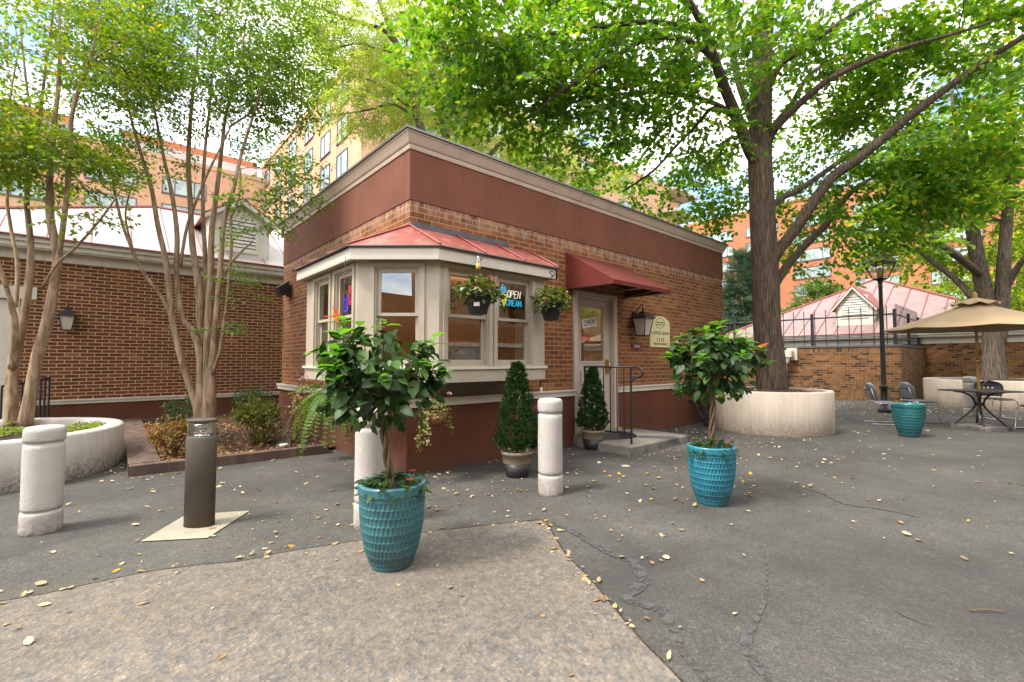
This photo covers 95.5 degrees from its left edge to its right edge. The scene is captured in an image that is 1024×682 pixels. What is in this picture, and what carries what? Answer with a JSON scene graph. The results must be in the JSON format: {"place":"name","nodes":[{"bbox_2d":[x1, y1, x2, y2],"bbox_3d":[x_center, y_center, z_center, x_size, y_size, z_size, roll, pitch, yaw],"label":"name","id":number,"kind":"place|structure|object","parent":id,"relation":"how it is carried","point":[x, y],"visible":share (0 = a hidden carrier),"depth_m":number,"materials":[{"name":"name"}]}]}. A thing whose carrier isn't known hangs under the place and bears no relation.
{"place":"outdoors","nodes":[
{"label":"outdoors","id":0,"kind":"place"},
{"bbox_2d":[0,101,265,213],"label":"apartment block","id":1,"kind":"structure","parent":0,"point":[162,194],"depth_m":49.21,"materials":[{"name":"orange brick"}]},
{"bbox_2d":[0,180,54,201],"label":"window","id":2,"kind":"structure","parent":1,"relation":"in","point":[16,193],"depth_m":41.71,"materials":[{"name":"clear glass"}]},
{"bbox_2d":[84,189,136,205],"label":"window","id":3,"kind":"structure","parent":1,"relation":"in","point":[132,201],"depth_m":45.65,"materials":[{"name":"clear glass"}]},
{"bbox_2d":[84,161,137,186],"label":"window","id":4,"kind":"structure","parent":1,"relation":"in","point":[88,177],"depth_m":45.99,"materials":[{"name":"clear glass"}]},
{"bbox_2d":[161,203,200,213],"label":"window","id":5,"kind":"structure","parent":1,"relation":"in","point":[162,204],"depth_m":49.48,"materials":[{"name":"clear glass"}]},
{"bbox_2d":[161,175,206,200],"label":"window","id":6,"kind":"structure","parent":1,"relation":"in","point":[180,189],"depth_m":49.61,"materials":[{"name":"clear glass"}]},
{"bbox_2d":[273,0,466,152],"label":"willow oak","id":7,"kind":"object","parent":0,"point":[364,40],"visible":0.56,"depth_m":12.21,"materials":[{"name":"green plant"}]},
{"bbox_2d":[261,45,698,224],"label":"apartment tower","id":8,"kind":"structure","parent":0,"point":[323,149],"depth_m":42.88,"materials":[{"name":"beige brick"}]},
{"bbox_2d":[289,136,296,157],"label":"window","id":9,"kind":"structure","parent":8,"relation":"in","point":[295,140],"depth_m":47.19,"materials":[{"name":"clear glass"}]},
{"bbox_2d":[303,178,311,203],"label":"window","id":10,"kind":"structure","parent":8,"relation":"in","point":[307,185],"depth_m":43.49,"materials":[{"name":"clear glass"}]},
{"bbox_2d":[304,147,312,172],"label":"window","id":11,"kind":"structure","parent":8,"relation":"in","point":[310,151],"depth_m":43.27,"materials":[{"name":"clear glass"}]},
{"bbox_2d":[304,116,313,145],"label":"window","id":12,"kind":"structure","parent":8,"relation":"in","point":[307,139],"depth_m":43.71,"materials":[{"name":"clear glass"}]},
{"bbox_2d":[320,162,329,190],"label":"window","id":13,"kind":"structure","parent":8,"relation":"in","point":[324,171],"depth_m":40.01,"materials":[{"name":"white glass"}]},
{"bbox_2d":[319,129,330,160],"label":"window","id":14,"kind":"structure","parent":8,"relation":"in","point":[325,141],"depth_m":40.19,"materials":[{"name":"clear glass"}]},
{"bbox_2d":[321,97,330,127],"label":"window","id":15,"kind":"structure","parent":8,"relation":"in","point":[329,107],"depth_m":40.32,"materials":[{"name":"white glass"}]},
{"bbox_2d":[336,147,347,178],"bbox_3d":[-13.641,-14.151,37.209,0.140,2.030,2.400,2,-3,-41],"label":"window","id":16,"kind":"structure","parent":8,"relation":"in","point":[342,158],"depth_m":37.19,"materials":[{"name":"white glass"}]},
{"bbox_2d":[335,111,348,145],"bbox_3d":[-13.641,-17.048,37.333,0.140,2.030,2.400,2,-3,-41],"label":"window","id":17,"kind":"structure","parent":8,"relation":"in","point":[338,123],"depth_m":37.61,"materials":[{"name":"white glass"}]},
{"bbox_2d":[374,0,642,204],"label":"willow oak","id":18,"kind":"object","parent":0,"point":[469,143],"visible":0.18,"depth_m":14.03,"materials":[{"name":"green plant"}]},
{"bbox_2d":[0,397,1023,681],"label":"ground","id":19,"kind":"structure","parent":0,"point":[838,591],"depth_m":3.57,"materials":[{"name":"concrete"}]},
{"bbox_2d":[0,377,50,419],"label":"side railing","id":20,"kind":"object","parent":19,"relation":"on","point":[40,394],"visible":0.27,"depth_m":8.43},
{"bbox_2d":[18,424,66,536],"bbox_3d":[-3.601,1.052,3.571,0.247,0.804,0.246,-2,-3,41],"label":"bollard","id":21,"kind":"object","parent":19,"relation":"on","point":[42,479],"visible":1,"depth_m":3.48,"materials":[{"name":"concrete"}]},
{"bbox_2d":[0,417,123,493],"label":"round planter","id":22,"kind":"object","parent":19,"relation":"on","point":[94,450],"visible":0.69,"depth_m":5.27,"materials":[{"name":"white paint"}]},
{"bbox_2d":[0,420,105,436],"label":"ground cover","id":23,"kind":"object","parent":22,"relation":"in","point":[69,428],"visible":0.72,"depth_m":5.61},
{"bbox_2d":[0,0,195,427],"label":"crape myrtle","id":24,"kind":"object","parent":22,"relation":"on","point":[12,144],"visible":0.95,"depth_m":6.20,"materials":[{"name":"green plant"}]},
{"bbox_2d":[0,198,283,419],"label":"brick wing","id":25,"kind":"structure","parent":19,"relation":"on","point":[112,354],"depth_m":9.72,"materials":[{"name":"brick"}]},
{"bbox_2d":[0,298,6,385],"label":"side door","id":26,"kind":"structure","parent":25,"relation":"in","point":[3,301],"depth_m":8.48,"materials":[{"name":"white glass"}]},
{"bbox_2d":[57,302,77,330],"bbox_3d":[-8.530,-0.472,8.917,0.280,0.548,0.317,2,-3,-41],"label":"wall lantern","id":27,"kind":"object","parent":25,"relation":"attached to","point":[67,316],"depth_m":8.84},
{"bbox_2d":[122,413,333,476],"bbox_3d":[-5.222,1.597,8.040,2.360,0.140,5.700,2,-3,-41],"label":"brick bed","id":28,"kind":"object","parent":19,"relation":"on","point":[142,457],"visible":0.38,"depth_m":6.45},
{"bbox_2d":[138,414,199,457],"bbox_3d":[-4.408,1.226,6.000,0.681,0.574,0.623,2,-3,-41],"label":"nandina shrub","id":29,"kind":"object","parent":28,"relation":"on","point":[185,428],"visible":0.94,"depth_m":5.96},
{"bbox_2d":[160,395,192,423],"bbox_3d":[-6.301,1.313,8.921,0.769,0.701,0.768,2,-3,-41],"label":"azalea shrub","id":30,"kind":"object","parent":28,"relation":"on","point":[187,412],"visible":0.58,"depth_m":8.88,"materials":[{"name":"green plant"}]},
{"bbox_2d":[21,0,353,434],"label":"crape myrtle","id":31,"kind":"object","parent":28,"relation":"on","point":[202,395],"visible":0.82,"depth_m":7.05,"materials":[{"name":"green plant"}]},
{"bbox_2d":[142,414,334,460],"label":"leaf litter","id":32,"kind":"object","parent":28,"relation":"on","point":[220,453],"visible":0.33,"depth_m":7.02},
{"bbox_2d":[229,384,277,410],"bbox_3d":[-5.895,1.355,10.581,0.965,0.782,0.938,2,-3,-41],"label":"azalea shrub","id":33,"kind":"object","parent":28,"relation":"on","point":[246,397],"visible":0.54,"depth_m":10.47,"materials":[{"name":"green plant"}]},
{"bbox_2d":[227,391,287,446],"bbox_3d":[-3.751,1.166,6.968,0.759,0.832,0.880,0,-2,-1],"label":"nandina shrub","id":34,"kind":"object","parent":28,"relation":"on","point":[265,414],"visible":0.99,"depth_m":6.85,"materials":[{"name":"green plant"}]},
{"bbox_2d":[0,495,543,600],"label":"asphalt patch","id":35,"kind":"object","parent":19,"relation":"on","point":[78,562],"visible":0.82,"depth_m":3.30,"materials":[{"name":"asphalt"}]},
{"bbox_2d":[142,510,249,540],"bbox_3d":[-2.458,1.447,3.668,0.486,0.001,0.627,0,-2,-8],"label":"lamp footing","id":36,"kind":"object","parent":35,"relation":"on","point":[176,529],"visible":0.6,"depth_m":3.55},
{"bbox_2d":[183,418,217,527],"bbox_3d":[-2.457,1.032,3.670,0.230,0.830,0.142,0,-2,2],"label":"bollard light","id":37,"kind":"object","parent":36,"relation":"on","point":[200,479],"visible":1,"depth_m":3.61,"materials":[{"name":"brown metal"}]},
{"bbox_2d":[353,407,386,529],"bbox_3d":[-1.125,0.992,3.695,0.246,0.935,0.247,-2,-3,34],"label":"bollard","id":38,"kind":"object","parent":35,"relation":"on","point":[368,455],"visible":0.32,"depth_m":3.59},
{"bbox_2d":[0,521,680,681],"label":"concrete apron","id":39,"kind":"object","parent":19,"relation":"on","point":[320,614],"visible":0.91,"depth_m":2.30,"materials":[{"name":"concrete"}]},
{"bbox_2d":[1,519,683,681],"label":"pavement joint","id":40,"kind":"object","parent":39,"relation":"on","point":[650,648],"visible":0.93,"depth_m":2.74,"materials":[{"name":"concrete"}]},
{"bbox_2d":[358,473,425,572],"bbox_3d":[-0.767,1.164,2.976,0.426,0.530,0.426,0,-2,0],"label":"teal pot","id":41,"kind":"object","parent":39,"relation":"on","point":[391,530],"visible":0.92,"depth_m":2.82,"materials":[{"name":"ceramic"}]},
{"bbox_2d":[302,306,453,488],"bbox_3d":[-0.850,0.371,2.997,0.927,1.226,0.958,0,-2,0],"label":"hibiscus standard","id":42,"kind":"object","parent":41,"relation":"in","point":[345,375],"visible":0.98,"depth_m":2.86,"materials":[{"name":"green plant"}]},
{"bbox_2d":[351,468,431,502],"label":"impatiens","id":43,"kind":"object","parent":41,"relation":"in","point":[403,482],"visible":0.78,"depth_m":2.92,"materials":[{"name":"green plant"}]},
{"bbox_2d":[276,124,728,473],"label":"coffee shop","id":44,"kind":"structure","parent":19,"relation":"on","point":[414,223],"depth_m":6.64,"materials":[{"name":"brick"}]},
{"bbox_2d":[275,281,291,296],"bbox_3d":[-4.283,-0.976,8.726,0.239,0.300,0.240,2,-3,-41],"label":"flood light","id":45,"kind":"object","parent":44,"relation":"attached to","point":[285,288],"visible":1,"depth_m":8.64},
{"bbox_2d":[287,370,316,414],"bbox_3d":[-2.684,0.653,5.989,0.383,0.559,0.344,1,-3,-28],"label":"hanging basket","id":46,"kind":"object","parent":44,"relation":"hanging from","point":[297,398],"visible":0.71,"depth_m":5.91,"materials":[{"name":"green plant"}]},
{"bbox_2d":[315,278,328,365],"bbox_3d":[-2.372,-0.231,5.923,0.088,1.099,0.520,2,-3,-41],"label":"window","id":47,"kind":"structure","parent":44,"relation":"in","point":[319,321],"depth_m":6.09,"materials":[{"name":"white"}]},
{"bbox_2d":[281,256,392,456],"bbox_3d":[-1.746,0.097,4.764,1.059,1.955,0.993,2,-3,-41],"label":"hanging fern","id":48,"kind":"object","parent":44,"relation":"hanging from","point":[318,396],"visible":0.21,"depth_m":4.48,"materials":[{"name":"green plant"}]},
{"bbox_2d":[335,269,351,346],"bbox_3d":[-1.905,-0.254,5.395,0.088,1.099,0.530,2,-3,-41],"label":"window","id":49,"kind":"structure","parent":44,"relation":"in","point":[340,277],"depth_m":5.56,"materials":[{"name":"white"}]},
{"bbox_2d":[343,283,351,313],"bbox_3d":[-1.969,-0.506,5.577,0.022,0.350,0.310,2,-3,-41],"label":"led sign","id":50,"kind":"object","parent":44,"relation":"attached to","point":[348,300],"visible":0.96,"depth_m":5.58,"materials":[{"name":"multicoloured"}]},
{"bbox_2d":[374,267,419,366],"bbox_3d":[-1.256,-0.266,5.130,0.500,1.099,0.088,0,-2,0],"label":"window","id":51,"kind":"structure","parent":44,"relation":"in","point":[378,270],"depth_m":5.12,"materials":[{"name":"white"}]},
{"bbox_2d":[414,391,453,451],"bbox_3d":[-0.854,0.821,4.979,0.420,0.734,0.397,2,-3,-41],"label":"hanging basket","id":52,"kind":"object","parent":44,"relation":"hanging from","point":[435,418],"visible":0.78,"depth_m":4.91,"materials":[{"name":"green plant"}]},
{"bbox_2d":[447,268,487,366],"bbox_3d":[-0.532,-0.255,5.383,0.590,1.099,0.088,2,-3,-41],"label":"window","id":53,"kind":"structure","parent":44,"relation":"in","point":[483,361],"depth_m":5.44,"materials":[{"name":"white"}]},
{"bbox_2d":[452,253,504,314],"bbox_3d":[-0.366,-0.615,4.984,0.562,0.660,0.537,2,-3,-41],"label":"hanging pot","id":54,"kind":"object","parent":44,"relation":"hanging from","point":[477,302],"visible":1,"depth_m":4.88,"materials":[{"name":"green plant"}]},
{"bbox_2d":[499,285,520,306],"bbox_3d":[-0.044,-0.572,5.909,0.590,0.291,0.054,2,-3,-41],"label":"neon sign","id":55,"kind":"object","parent":44,"relation":"attached to","point":[503,302],"visible":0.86,"depth_m":5.91,"materials":[{"name":"multicoloured"}]},
{"bbox_2d":[498,276,530,365],"bbox_3d":[0.002,-0.234,5.854,0.585,1.099,0.088,2,-3,-41],"label":"window","id":56,"kind":"structure","parent":44,"relation":"in","point":[526,361],"depth_m":6.00,"materials":[{"name":"white"}]},
{"bbox_2d":[529,271,571,320],"bbox_3d":[0.495,-0.574,5.891,0.537,0.624,0.554,2,-3,-41],"label":"hanging pot","id":57,"kind":"object","parent":44,"relation":"hanging from","point":[553,310],"visible":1,"depth_m":5.77,"materials":[{"name":"green plant"}]},
{"bbox_2d":[582,317,596,327],"bbox_3d":[1.274,-0.303,7.632,0.400,0.212,0.007,2,-3,-41],"label":"door sign","id":58,"kind":"object","parent":44,"relation":"attached to","point":[589,322],"visible":1,"depth_m":7.63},
{"bbox_2d":[578,298,609,430],"bbox_3d":[1.343,0.383,7.630,0.910,2.120,0.116,2,-3,-41],"label":"door","id":59,"kind":"structure","parent":44,"relation":"in","point":[604,306],"depth_m":7.83,"materials":[{"name":"white"}]},
{"bbox_2d":[631,343,641,349],"bbox_3d":[2.244,0.094,8.368,0.310,0.120,0.015,2,-3,-41],"label":"wall plaque","id":60,"kind":"object","parent":44,"relation":"attached to","point":[636,346],"visible":1,"depth_m":8.36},
{"bbox_2d":[630,303,655,336],"bbox_3d":[2.301,-0.373,8.196,0.320,0.578,0.337,2,-3,-41],"label":"wall lantern","id":61,"kind":"object","parent":44,"relation":"attached to","point":[642,322],"depth_m":8.13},
{"bbox_2d":[649,316,669,347],"bbox_3d":[2.829,-0.176,8.889,0.690,0.595,0.026,2,-3,-41],"label":"wall sign","id":62,"kind":"object","parent":44,"relation":"attached to","point":[659,336],"visible":1,"depth_m":8.88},
{"bbox_2d":[0,401,1023,675],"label":"fallen leaves","id":63,"kind":"object","parent":19,"relation":"on","point":[222,655],"visible":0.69,"depth_m":3.59,"materials":[{"name":"yellow plant"}]},
{"bbox_2d":[501,448,532,478],"bbox_3d":[0.058,1.383,5.269,0.368,0.288,0.368,1,-3,-26],"label":"tub pot","id":64,"kind":"object","parent":19,"relation":"on","point":[517,465],"visible":0.87,"depth_m":5.14,"materials":[{"name":"ceramic"}]},
{"bbox_2d":[491,360,537,452],"bbox_3d":[0.047,0.746,5.289,0.575,1.064,0.627,1,-3,-26],"label":"arborvitae","id":65,"kind":"object","parent":64,"relation":"on","point":[516,386],"visible":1,"depth_m":5.20,"materials":[{"name":"green plant"}]},
{"bbox_2d":[538,398,562,496],"bbox_3d":[0.378,1.030,4.591,0.247,0.935,0.246,2,-3,-41],"label":"bollard","id":66,"kind":"object","parent":19,"relation":"on","point":[550,466],"visible":1,"depth_m":4.49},
{"bbox_2d":[581,428,604,449],"bbox_3d":[1.199,1.453,6.896,0.357,0.288,0.357,0,-2,6],"label":"tub pot","id":67,"kind":"object","parent":19,"relation":"on","point":[592,439],"visible":0.88,"depth_m":6.77,"materials":[{"name":"ceramic"}]},
{"bbox_2d":[575,366,610,430],"bbox_3d":[1.187,0.850,6.917,0.554,0.996,0.571,0,-2,6],"label":"arborvitae","id":68,"kind":"object","parent":67,"relation":"on","point":[592,379],"visible":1,"depth_m":6.83,"materials":[{"name":"green plant"}]},
{"bbox_2d":[547,521,709,680],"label":"crack sealant","id":69,"kind":"object","parent":19,"relation":"on","point":[668,617],"visible":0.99,"depth_m":2.56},
{"bbox_2d":[574,428,689,455],"bbox_3d":[1.887,1.553,7.266,1.600,0.120,1.035,2,-3,-41],"label":"entrance step","id":70,"kind":"object","parent":19,"relation":"on","point":[645,441],"visible":0.73,"depth_m":6.90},
{"bbox_2d":[583,366,643,444],"bbox_3d":[1.480,0.920,6.847,0.032,1.109,1.076,2,-3,-41],"label":"handrail","id":71,"kind":"object","parent":70,"relation":"on","point":[631,427],"visible":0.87,"depth_m":6.70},
{"bbox_2d":[603,431,635,438],"bbox_3d":[1.649,1.488,7.297,0.920,0.012,0.549,2,-3,-41],"label":"doormat","id":72,"kind":"object","parent":70,"relation":"on","point":[609,435],"visible":0.7,"depth_m":7.29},
{"bbox_2d":[689,398,709,426],"bbox_3d":[4.009,1.452,9.560,0.770,0.545,0.396,2,-3,-41],"label":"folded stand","id":73,"kind":"object","parent":19,"relation":"on","point":[700,414],"visible":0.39,"depth_m":9.42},
{"bbox_2d":[686,441,736,506],"bbox_3d":[1.834,1.219,4.269,0.426,0.530,0.426,0,-2,0],"label":"teal pot","id":74,"kind":"object","parent":19,"relation":"on","point":[712,476],"visible":0.97,"depth_m":4.12,"materials":[{"name":"blue ceramic"}]},
{"bbox_2d":[686,438,739,461],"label":"impatiens","id":75,"kind":"object","parent":74,"relation":"in","point":[702,444],"visible":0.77,"depth_m":4.23,"materials":[{"name":"green plant"}]},
{"bbox_2d":[659,320,772,447],"bbox_3d":[1.863,0.420,4.281,1.048,1.237,0.878,0,-2,0],"label":"hibiscus standard","id":76,"kind":"object","parent":74,"relation":"in","point":[719,359],"visible":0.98,"depth_m":4.24,"materials":[{"name":"green plant"}]},
{"bbox_2d":[722,243,752,332],"bbox_3d":[13.250,-2.522,27.155,3.646,6.473,3.774,-2,-3,34],"label":"conifer","id":77,"kind":"object","parent":19,"relation":"on","point":[737,290],"visible":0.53,"depth_m":26.68,"materials":[{"name":"green plant"}]},
{"bbox_2d":[739,545,777,681],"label":"crack sealant","id":78,"kind":"object","parent":19,"relation":"on","point":[745,638],"visible":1,"depth_m":2.17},
{"bbox_2d":[715,386,835,437],"bbox_3d":[4.957,1.295,8.933,2.060,0.820,2.060,2,-3,-41],"label":"round planter","id":79,"kind":"object","parent":19,"relation":"on","point":[793,412],"visible":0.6,"depth_m":8.04,"materials":[{"name":"beige paint"}]},
{"bbox_2d":[373,0,1023,388],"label":"linden tree","id":80,"kind":"object","parent":79,"relation":"in","point":[515,72],"visible":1,"depth_m":8.46,"materials":[{"name":"green plant"}]},
{"bbox_2d":[781,276,845,312],"bbox_3d":[19.515,-1.646,30.138,5.524,5.541,3.945,1,-3,-12],"label":"broadleaf tree","id":81,"kind":"object","parent":19,"relation":"on","point":[811,290],"visible":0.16,"depth_m":29.89,"materials":[{"name":"green plant"}]},
{"bbox_2d":[724,344,925,401],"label":"court wall","id":82,"kind":"structure","parent":19,"relation":"on","point":[845,372],"depth_m":15.63,"materials":[{"name":"brick"}]},
{"bbox_2d":[785,348,797,374],"bbox_3d":[9.976,1.136,16.667,0.375,1.760,0.420,2,-3,-41],"label":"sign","id":83,"kind":"object","parent":82,"relation":"attached to","point":[791,353],"visible":0.59,"depth_m":16.62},
{"bbox_2d":[723,304,920,345],"bbox_3d":[11.171,-0.356,19.193,4.440,1.320,8.030,2,-3,-41],"label":"iron fence","id":84,"kind":"object","parent":82,"relation":"on","point":[895,338],"visible":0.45,"depth_m":16.13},
{"bbox_2d":[791,484,917,516],"bbox_3d":[3.073,1.482,4.345,0.223,0.001,1.162,1,-3,-24],"label":"crack sealant","id":85,"kind":"object","parent":19,"relation":"on","point":[851,504],"visible":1,"depth_m":4.22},
{"bbox_2d":[863,382,894,424],"bbox_3d":[7.719,1.301,9.665,0.586,0.872,0.581,-1,-3,21],"label":"patio chair","id":86,"kind":"object","parent":19,"relation":"on","point":[871,390],"visible":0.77,"depth_m":9.65,"materials":[{"name":"silver metal"}]},
{"bbox_2d":[862,251,897,412],"bbox_3d":[9.427,-0.297,11.847,0.524,4.210,0.524,1,-3,-21],"label":"lamp post","id":87,"kind":"object","parent":19,"relation":"on","point":[883,386],"visible":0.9,"depth_m":11.80,"materials":[{"name":"black"}]},
{"bbox_2d":[890,402,926,437],"bbox_3d":[6.846,1.361,8.023,0.482,0.570,0.482,2,-3,-41],"label":"teal pot","id":88,"kind":"object","parent":19,"relation":"on","point":[909,419],"visible":1,"depth_m":7.88,"materials":[{"name":"ceramic"}]},
{"bbox_2d":[898,382,942,423],"bbox_3d":[8.727,1.315,9.990,0.586,0.872,0.581,-1,-3,14],"label":"patio chair","id":89,"kind":"object","parent":19,"relation":"on","point":[910,393],"visible":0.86,"depth_m":9.93,"materials":[{"name":"silver metal"}]},
{"bbox_2d":[910,232,1023,311],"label":"broadleaf tree","id":90,"kind":"object","parent":19,"relation":"on","point":[1018,302],"visible":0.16,"depth_m":22.83,"materials":[{"name":"green plant"}]},
{"bbox_2d":[962,376,977,416],"bbox_3d":[10.846,1.306,11.011,0.247,0.935,0.246,-1,-3,26],"label":"bollard","id":91,"kind":"object","parent":19,"relation":"on","point":[968,383],"visible":0.7,"depth_m":10.94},
{"bbox_2d":[923,377,1023,411],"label":"round planter","id":92,"kind":"object","parent":19,"relation":"on","point":[931,386],"visible":0.61,"depth_m":12.95,"materials":[{"name":"beige paint"}]},
{"bbox_2d":[837,2,1023,378],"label":"linden tree","id":93,"kind":"object","parent":92,"relation":"in","point":[974,263],"visible":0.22,"depth_m":13.28,"materials":[{"name":"green plant"}]},
{"bbox_2d":[937,389,1023,430],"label":"bistro table","id":94,"kind":"object","parent":19,"relation":"on","point":[980,404],"visible":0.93,"depth_m":8.85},
{"bbox_2d":[950,423,1011,431],"bbox_3d":[8.986,1.649,8.918,0.600,0.070,0.600,0,-3,-11],"label":"concrete paver","id":95,"kind":"object","parent":19,"relation":"on","point":[976,426],"visible":1,"depth_m":8.74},
{"bbox_2d":[884,292,1023,424],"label":"parasol","id":96,"kind":"object","parent":95,"relation":"on","point":[975,314],"visible":0.99,"depth_m":8.89,"materials":[{"name":"beige fabric"}]},
{"bbox_2d":[973,380,1020,419],"bbox_3d":[10.966,1.338,10.525,0.581,0.872,0.586,0,-3,11],"label":"patio chair","id":97,"kind":"object","parent":19,"relation":"on","point":[994,385],"visible":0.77,"depth_m":10.71,"materials":[{"name":"silver metal"}]},
{"bbox_2d":[0,0,1023,225],"label":"sky","id":98,"kind":"structure","parent":0,"point":[778,151],"materials":[{"name":"white"}]},
{"bbox_2d":[681,167,1023,333],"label":"apartment block","id":99,"kind":"structure","parent":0,"point":[815,254],"depth_m":73.82,"materials":[{"name":"orange brick"}]},
{"bbox_2d":[707,230,732,241],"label":"window","id":100,"kind":"structure","parent":99,"relation":"in","point":[716,237],"depth_m":85.22,"materials":[{"name":"white glass"}]},
{"bbox_2d":[723,246,732,257],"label":"window","id":101,"kind":"structure","parent":99,"relation":"in","point":[726,252],"depth_m":84.59,"materials":[{"name":"white glass"}]},
{"bbox_2d":[793,229,829,245],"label":"window","id":102,"kind":"structure","parent":99,"relation":"in","point":[828,230],"depth_m":74.32,"materials":[{"name":"white glass"}]},
{"bbox_2d":[794,265,830,279],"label":"window","id":103,"kind":"structure","parent":99,"relation":"in","point":[813,274],"depth_m":74.26,"materials":[{"name":"white glass"}]},
{"bbox_2d":[794,282,831,297],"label":"window","id":104,"kind":"structure","parent":99,"relation":"in","point":[798,287],"depth_m":75.67,"materials":[{"name":"white glass"}]},
{"bbox_2d":[797,247,830,261],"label":"window","id":105,"kind":"structure","parent":99,"relation":"in","point":[815,253],"depth_m":74.21,"materials":[{"name":"white glass"}]},
{"bbox_2d":[855,275,899,283],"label":"window","id":106,"kind":"structure","parent":99,"relation":"in","point":[896,280],"depth_m":67.20,"materials":[{"name":"white glass"}]},
{"bbox_2d":[855,256,899,272],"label":"window","id":107,"kind":"structure","parent":99,"relation":"in","point":[869,270],"depth_m":68.34,"materials":[{"name":"white glass"}]},
{"bbox_2d":[931,268,971,284],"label":"window","id":108,"kind":"structure","parent":99,"relation":"in","point":[933,276],"depth_m":63.26,"materials":[{"name":"white glass"}]},
{"bbox_2d":[948,246,967,261],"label":"window","id":109,"kind":"structure","parent":99,"relation":"in","point":[958,248],"depth_m":61.55,"materials":[{"name":"white glass"}]},
{"bbox_2d":[935,229,982,239],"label":"window","id":110,"kind":"structure","parent":99,"relation":"in","point":[961,233],"depth_m":61.67,"materials":[{"name":"white glass"}]},
{"bbox_2d":[723,278,1023,377],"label":"pavilion","id":111,"kind":"structure","parent":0,"point":[950,354],"depth_m":19.25,"materials":[{"name":"metal"}]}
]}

